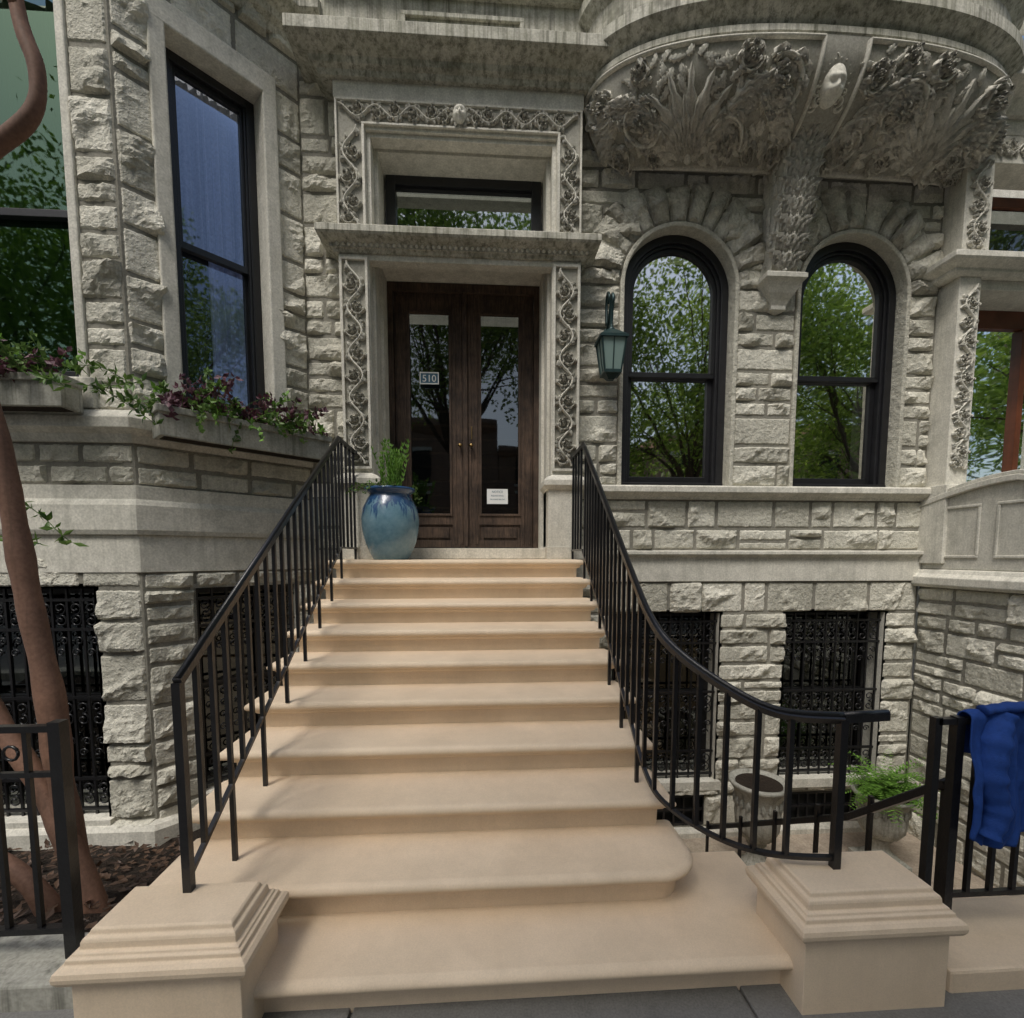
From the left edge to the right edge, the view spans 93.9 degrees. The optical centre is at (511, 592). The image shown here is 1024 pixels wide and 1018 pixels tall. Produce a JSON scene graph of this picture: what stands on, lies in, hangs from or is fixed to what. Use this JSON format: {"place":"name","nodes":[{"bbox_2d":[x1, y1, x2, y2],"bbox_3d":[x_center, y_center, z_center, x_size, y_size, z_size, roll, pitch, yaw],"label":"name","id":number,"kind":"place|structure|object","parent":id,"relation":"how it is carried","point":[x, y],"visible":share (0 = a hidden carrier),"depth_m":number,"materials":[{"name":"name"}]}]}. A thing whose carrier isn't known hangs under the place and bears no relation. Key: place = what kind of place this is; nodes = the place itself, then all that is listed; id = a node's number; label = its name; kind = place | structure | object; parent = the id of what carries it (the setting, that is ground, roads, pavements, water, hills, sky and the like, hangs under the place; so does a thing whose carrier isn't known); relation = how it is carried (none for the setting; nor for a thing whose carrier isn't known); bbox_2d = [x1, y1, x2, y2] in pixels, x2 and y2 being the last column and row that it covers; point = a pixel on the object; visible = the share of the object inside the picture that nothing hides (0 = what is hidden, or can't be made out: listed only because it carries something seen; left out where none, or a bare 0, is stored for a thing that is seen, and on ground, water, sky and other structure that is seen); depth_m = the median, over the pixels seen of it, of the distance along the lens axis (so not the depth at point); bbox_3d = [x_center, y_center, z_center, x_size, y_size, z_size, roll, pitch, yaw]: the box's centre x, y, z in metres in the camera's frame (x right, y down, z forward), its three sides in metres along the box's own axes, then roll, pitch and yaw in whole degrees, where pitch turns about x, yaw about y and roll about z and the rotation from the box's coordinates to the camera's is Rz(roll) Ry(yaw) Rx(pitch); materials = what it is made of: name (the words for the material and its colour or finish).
{"place":"outdoors","nodes":[
{"label":"outdoors","id":0,"kind":"place"},
{"bbox_2d":[0,984,1023,1017],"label":"sidewalk","id":1,"kind":"structure","parent":0,"point":[769,1001],"depth_m":1.79,"materials":[{"name":"concrete"}]},
{"bbox_2d":[349,659,914,1017],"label":"ground","id":2,"kind":"structure","parent":0,"point":[350,1016],"depth_m":1.88,"materials":[{"name":"concrete"}]},
{"bbox_2d":[0,932,88,1012],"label":"garden kerb","id":3,"kind":"structure","parent":2,"relation":"on","point":[30,965],"depth_m":1.83,"materials":[{"name":"stone"}]},
{"bbox_2d":[0,719,84,958],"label":"iron fence","id":4,"kind":"object","parent":3,"relation":"on","point":[70,927],"visible":0.98,"depth_m":1.87,"materials":[{"name":"black metal"}]},
{"bbox_2d":[0,829,200,931],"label":"garden bed","id":5,"kind":"object","parent":2,"relation":"on","point":[30,917],"visible":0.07,"depth_m":3.32,"materials":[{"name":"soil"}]},
{"bbox_2d":[0,0,111,916],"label":"crape myrtle tree","id":6,"kind":"object","parent":5,"relation":"on","point":[20,126],"visible":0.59,"depth_m":2.44,"materials":[{"name":"brown plant"}]},
{"bbox_2d":[0,0,156,828],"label":"bay front wall","id":7,"kind":"structure","parent":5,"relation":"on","point":[119,628],"depth_m":3.85,"materials":[{"name":"grey stone"}]},
{"bbox_2d":[0,330,85,413],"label":"window flower box","id":8,"kind":"object","parent":7,"relation":"attached to","point":[21,391],"visible":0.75,"depth_m":3.54,"materials":[{"name":"stone"}]},
{"bbox_2d":[0,343,163,546],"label":"climbing vine","id":9,"kind":"object","parent":8,"relation":"attached to","point":[51,376],"visible":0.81,"depth_m":3.51,"materials":[{"name":"green plant"}]},
{"bbox_2d":[0,584,115,828],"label":"bay front basement grille","id":10,"kind":"object","parent":7,"relation":"attached to","point":[72,618],"visible":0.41,"depth_m":4.15,"materials":[{"name":"black metal"}]},
{"bbox_2d":[53,0,98,408],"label":"front window surround","id":11,"kind":"object","parent":7,"relation":"attached to","point":[90,401],"visible":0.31,"depth_m":3.69,"materials":[{"name":"stone"}]},
{"bbox_2d":[0,0,78,376],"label":"front bay window","id":12,"kind":"structure","parent":11,"relation":"attached to","point":[36,291],"depth_m":4.08,"materials":[{"name":"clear glass"}]},
{"bbox_2d":[106,0,316,818],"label":"bay angled wall","id":13,"kind":"structure","parent":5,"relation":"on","point":[170,625],"depth_m":4.13,"materials":[{"name":"grey stone"}]},
{"bbox_2d":[165,47,264,417],"bbox_3d":[-3.091,-3.172,4.727,1.249,3.170,1.249,0,5,-3],"label":"angled bay window","id":14,"kind":"structure","parent":13,"relation":"attached to","point":[213,161],"depth_m":4.60,"materials":[{"name":"blue glass"}]},
{"bbox_2d":[146,0,287,424],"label":"angled window surround","id":15,"kind":"object","parent":13,"relation":"attached to","point":[180,33],"visible":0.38,"depth_m":4.17,"materials":[{"name":"grey stone"}]},
{"bbox_2d":[143,367,331,462],"bbox_3d":[-2.295,-1.552,4.213,0.694,0.700,1.477,4,6,41],"label":"window flower box","id":16,"kind":"object","parent":13,"relation":"attached to","point":[201,418],"visible":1,"depth_m":4.09,"materials":[{"name":"stone"}]},
{"bbox_2d":[190,580,298,795],"bbox_3d":[-2.638,0.892,4.771,0.990,2.020,0.990,0,5,-3],"label":"bay basement grille","id":17,"kind":"object","parent":13,"relation":"attached to","point":[209,601],"visible":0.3,"depth_m":4.67,"materials":[{"name":"black metal"}]},
{"bbox_2d":[0,409,930,850],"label":"stone string courses","id":18,"kind":"object","parent":2,"relation":"on","point":[132,529],"visible":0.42,"depth_m":4.23,"materials":[{"name":"grey stone"}]},
{"bbox_2d":[49,559,968,1017],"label":"stone stoop","id":19,"kind":"object","parent":2,"relation":"on","point":[453,801],"visible":0.86,"depth_m":2.12,"materials":[{"name":"beige stone"}]},
{"bbox_2d":[171,435,357,892],"bbox_3d":[-1.390,-0.087,3.262,0.051,2.401,3.190,-1,5,-6],"label":"iron railing","id":20,"kind":"object","parent":19,"relation":"on","point":[189,860],"visible":0.98,"depth_m":2.42,"materials":[{"name":"black metal"}]},
{"bbox_2d":[346,438,422,559],"bbox_3d":[-1.198,-0.882,4.472,0.650,1.142,0.865,0,5,-3],"label":"potted plant","id":21,"kind":"object","parent":19,"relation":"on","point":[390,522],"visible":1,"depth_m":4.34,"materials":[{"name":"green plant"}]},
{"bbox_2d":[332,79,583,558],"bbox_3d":[-0.516,-2.620,5.086,2.530,4.508,0.900,0,5,-3],"label":"entrance portal","id":22,"kind":"object","parent":19,"relation":"on","point":[405,146],"visible":0.69,"depth_m":4.76,"materials":[{"name":"stone"}]},
{"bbox_2d":[336,98,588,465],"bbox_3d":[-0.464,-2.975,4.674,2.444,3.401,0.157,0,5,-3],"label":"portal carving","id":23,"kind":"object","parent":22,"relation":"attached to","point":[460,115],"visible":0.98,"depth_m":4.63,"materials":[{"name":"stone"}]},
{"bbox_2d":[387,281,538,547],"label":"double door","id":24,"kind":"structure","parent":22,"relation":"attached to","point":[468,426],"depth_m":5.40,"materials":[{"name":"brown wood"}]},
{"bbox_2d":[423,375,435,381],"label":"house number digits","id":25,"kind":"object","parent":24,"relation":"attached to","point":[429,378],"visible":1,"depth_m":5.30,"materials":[{"name":"white metal"}]},
{"bbox_2d":[421,373,438,384],"bbox_3d":[-0.919,-2.381,5.311,0.210,0.130,0.010,0,5,-3],"label":"house number plaque","id":26,"kind":"object","parent":24,"relation":"attached to","point":[427,377],"visible":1,"depth_m":5.31,"materials":[{"name":"black metal"}]},
{"bbox_2d":[420,372,438,383],"bbox_3d":[-0.919,-2.381,5.304,0.210,0.130,0.003,0,5,-3],"label":"plaque border","id":27,"kind":"object","parent":26,"relation":"attached to","point":[429,372],"visible":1,"depth_m":5.30,"materials":[{"name":"white metal"}]},
{"bbox_2d":[487,489,507,503],"bbox_3d":[-0.168,-1.107,5.505,0.240,0.170,0.003,0,5,-3],"label":"door notice","id":28,"kind":"object","parent":24,"relation":"attached to","point":[503,493],"depth_m":5.50,"materials":[{"name":"white paper"}]},
{"bbox_2d":[385,175,540,230],"bbox_3d":[-0.523,-4.088,5.330,1.640,0.900,0.520,0,5,-3],"label":"transom window","id":29,"kind":"structure","parent":22,"relation":"attached to","point":[426,201],"depth_m":5.11,"materials":[{"name":"clear glass"}]},
{"bbox_2d":[570,442,890,869],"bbox_3d":[0.725,-0.134,3.318,0.694,2.257,3.262,-1,5,-15],"label":"iron railing","id":30,"kind":"object","parent":19,"relation":"on","point":[600,524],"visible":1,"depth_m":2.26,"materials":[{"name":"black metal"}]},
{"bbox_2d":[0,0,1023,773],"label":"house body","id":31,"kind":"structure","parent":2,"relation":"on","point":[1008,194],"depth_m":7.35,"materials":[{"name":"stone"}]},
{"bbox_2d":[230,0,612,272],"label":"weathered cornices","id":32,"kind":"object","parent":31,"relation":"attached to","point":[326,49],"visible":0.74,"depth_m":4.44,"materials":[{"name":"grey stone"}]},
{"bbox_2d":[682,831,1008,898],"bbox_3d":[2.773,2.277,4.019,4.200,1.720,3.500,0,5,-3],"label":"areaway","id":33,"kind":"object","parent":2,"relation":"on","point":[906,849],"depth_m":5.32,"materials":[{"name":"stone"}]},
{"bbox_2d":[298,67,944,826],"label":"rockface wall","id":34,"kind":"structure","parent":33,"relation":"on","point":[622,215],"depth_m":5.22,"materials":[{"name":"stone"}]},
{"bbox_2d":[321,0,584,32],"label":"wall","id":35,"kind":"structure","parent":34,"relation":"on","point":[557,15],"depth_m":4.58,"materials":[{"name":"grey stone"}]},
{"bbox_2d":[594,291,628,380],"bbox_3d":[0.996,-2.622,4.851,0.280,0.934,0.370,0,5,-3],"label":"wall lantern","id":36,"kind":"object","parent":34,"relation":"attached to","point":[610,344],"depth_m":4.74,"materials":[{"name":"teal glass"}]},
{"bbox_2d":[611,611,722,791],"bbox_3d":[1.727,1.219,5.580,1.310,2.080,0.420,0,5,-3],"label":"basement window grille","id":37,"kind":"object","parent":34,"relation":"attached to","point":[695,636],"visible":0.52,"depth_m":5.60,"materials":[{"name":"black metal"}]},
{"bbox_2d":[657,790,855,825],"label":"vent grilles","id":38,"kind":"object","parent":34,"relation":"attached to","point":[803,803],"visible":0.28,"depth_m":5.65,"materials":[{"name":"black metal"}]},
{"bbox_2d":[616,221,911,486],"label":"arch reveals","id":39,"kind":"object","parent":34,"relation":"attached to","point":[887,251],"visible":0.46,"depth_m":5.20,"materials":[{"name":"stone"}]},
{"bbox_2d":[621,235,895,486],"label":"arched sash windows","id":40,"kind":"structure","parent":39,"relation":"attached to","point":[676,296],"depth_m":5.40,"materials":[{"name":"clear glass"}]},
{"bbox_2d":[757,146,807,315],"bbox_3d":[2.855,-3.919,4.654,0.440,1.930,0.860,0,5,-3],"label":"oriel console","id":41,"kind":"object","parent":34,"relation":"attached to","point":[777,289],"visible":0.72,"depth_m":4.99,"materials":[{"name":"grey stone"}]},
{"bbox_2d":[761,52,850,271],"bbox_3d":[2.854,-4.071,4.654,0.439,1.547,0.901,0,5,-3],"label":"console carving","id":42,"kind":"object","parent":41,"relation":"attached to","point":[804,160],"visible":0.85,"depth_m":4.72,"materials":[{"name":"stone"}]},
{"bbox_2d":[584,32,1007,182],"bbox_3d":[2.877,-4.578,4.563,4.260,0.560,0.820,0,5,-3],"label":"oriel underside","id":43,"kind":"object","parent":34,"relation":"attached to","point":[851,49],"visible":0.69,"depth_m":4.31,"materials":[{"name":"grey stone"}]},
{"bbox_2d":[584,32,1015,189],"bbox_3d":[2.874,-4.520,4.538,4.325,0.633,0.878,0,5,-3],"label":"oriel carving","id":44,"kind":"object","parent":43,"relation":"attached to","point":[916,143],"visible":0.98,"depth_m":4.45},
{"bbox_2d":[578,0,1023,83],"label":"oriel rim mouldings","id":45,"kind":"object","parent":34,"relation":"attached to","point":[988,30],"visible":0.65,"depth_m":4.16,"materials":[{"name":"grey stone"}]},
{"bbox_2d":[776,609,887,787],"bbox_3d":[3.698,1.209,5.699,1.280,2.080,0.420,0,5,-3],"label":"basement window grille","id":46,"kind":"object","parent":34,"relation":"attached to","point":[833,661],"visible":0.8,"depth_m":5.68,"materials":[{"name":"black metal"}]},
{"bbox_2d":[917,68,1023,563],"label":"portal","id":47,"kind":"object","parent":34,"relation":"attached to","point":[957,271],"visible":0.47,"depth_m":5.10,"materials":[{"name":"stone"}]},
{"bbox_2d":[949,137,1023,468],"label":"portal carving","id":48,"kind":"object","parent":47,"relation":"attached to","point":[975,235],"visible":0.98,"depth_m":5.02,"materials":[{"name":"stone"}]},
{"bbox_2d":[966,197,1023,481],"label":"window","id":49,"kind":"structure","parent":47,"relation":"attached to","point":[996,441],"depth_m":5.61,"materials":[{"name":"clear glass"}]},
{"bbox_2d":[1019,21,1023,35],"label":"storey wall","id":50,"kind":"structure","parent":34,"relation":"on","point":[1021,31],"depth_m":5.08,"materials":[{"name":"grey stone"}]},
{"bbox_2d":[728,768,784,865],"bbox_3d":[2.465,2.375,4.813,0.559,1.004,0.559,0,5,-3],"label":"stone urn","id":51,"kind":"object","parent":33,"relation":"on","point":[771,791],"visible":0.66,"depth_m":4.69,"materials":[{"name":"stone"}]},
{"bbox_2d":[705,777,944,891],"bbox_3d":[1.819,1.868,3.204,0.070,2.323,2.158,0,5,-3],"label":"areaway stair railing","id":52,"kind":"object","parent":33,"relation":"on","point":[870,809],"visible":0.59,"depth_m":2.49,"materials":[{"name":"black metal"}]},
{"bbox_2d":[829,749,937,871],"bbox_3d":[3.865,2.265,4.965,0.928,1.199,1.004,0,5,-3],"label":"stone urn","id":53,"kind":"object","parent":33,"relation":"on","point":[890,825],"visible":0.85,"depth_m":4.86,"materials":[{"name":"concrete"}]},
{"bbox_2d":[906,586,1023,895],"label":"stone wall","id":54,"kind":"structure","parent":0,"point":[969,649],"depth_m":4.99,"materials":[{"name":"grey stone"}]},
{"bbox_2d":[911,469,1023,593],"bbox_3d":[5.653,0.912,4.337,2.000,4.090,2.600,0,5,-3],"label":"stoop parapet","id":55,"kind":"structure","parent":54,"relation":"on","point":[984,551],"depth_m":4.76,"materials":[{"name":"grey stone"}]},
{"bbox_2d":[946,895,1023,992],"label":"areaway coping","id":56,"kind":"object","parent":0,"point":[986,953],"visible":0.43,"depth_m":1.96,"materials":[{"name":"beige stone"}]},
{"bbox_2d":[918,715,1023,909],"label":"iron fence","id":57,"kind":"object","parent":56,"relation":"on","point":[946,891],"visible":0.58,"depth_m":2.01,"materials":[{"name":"black metal"}]},
{"bbox_2d":[957,701,1023,848],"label":"blue jacket","id":58,"kind":"object","parent":57,"relation":"hanging from","point":[994,741],"visible":0.96,"depth_m":1.94,"materials":[{"name":"fabric"}]}
]}

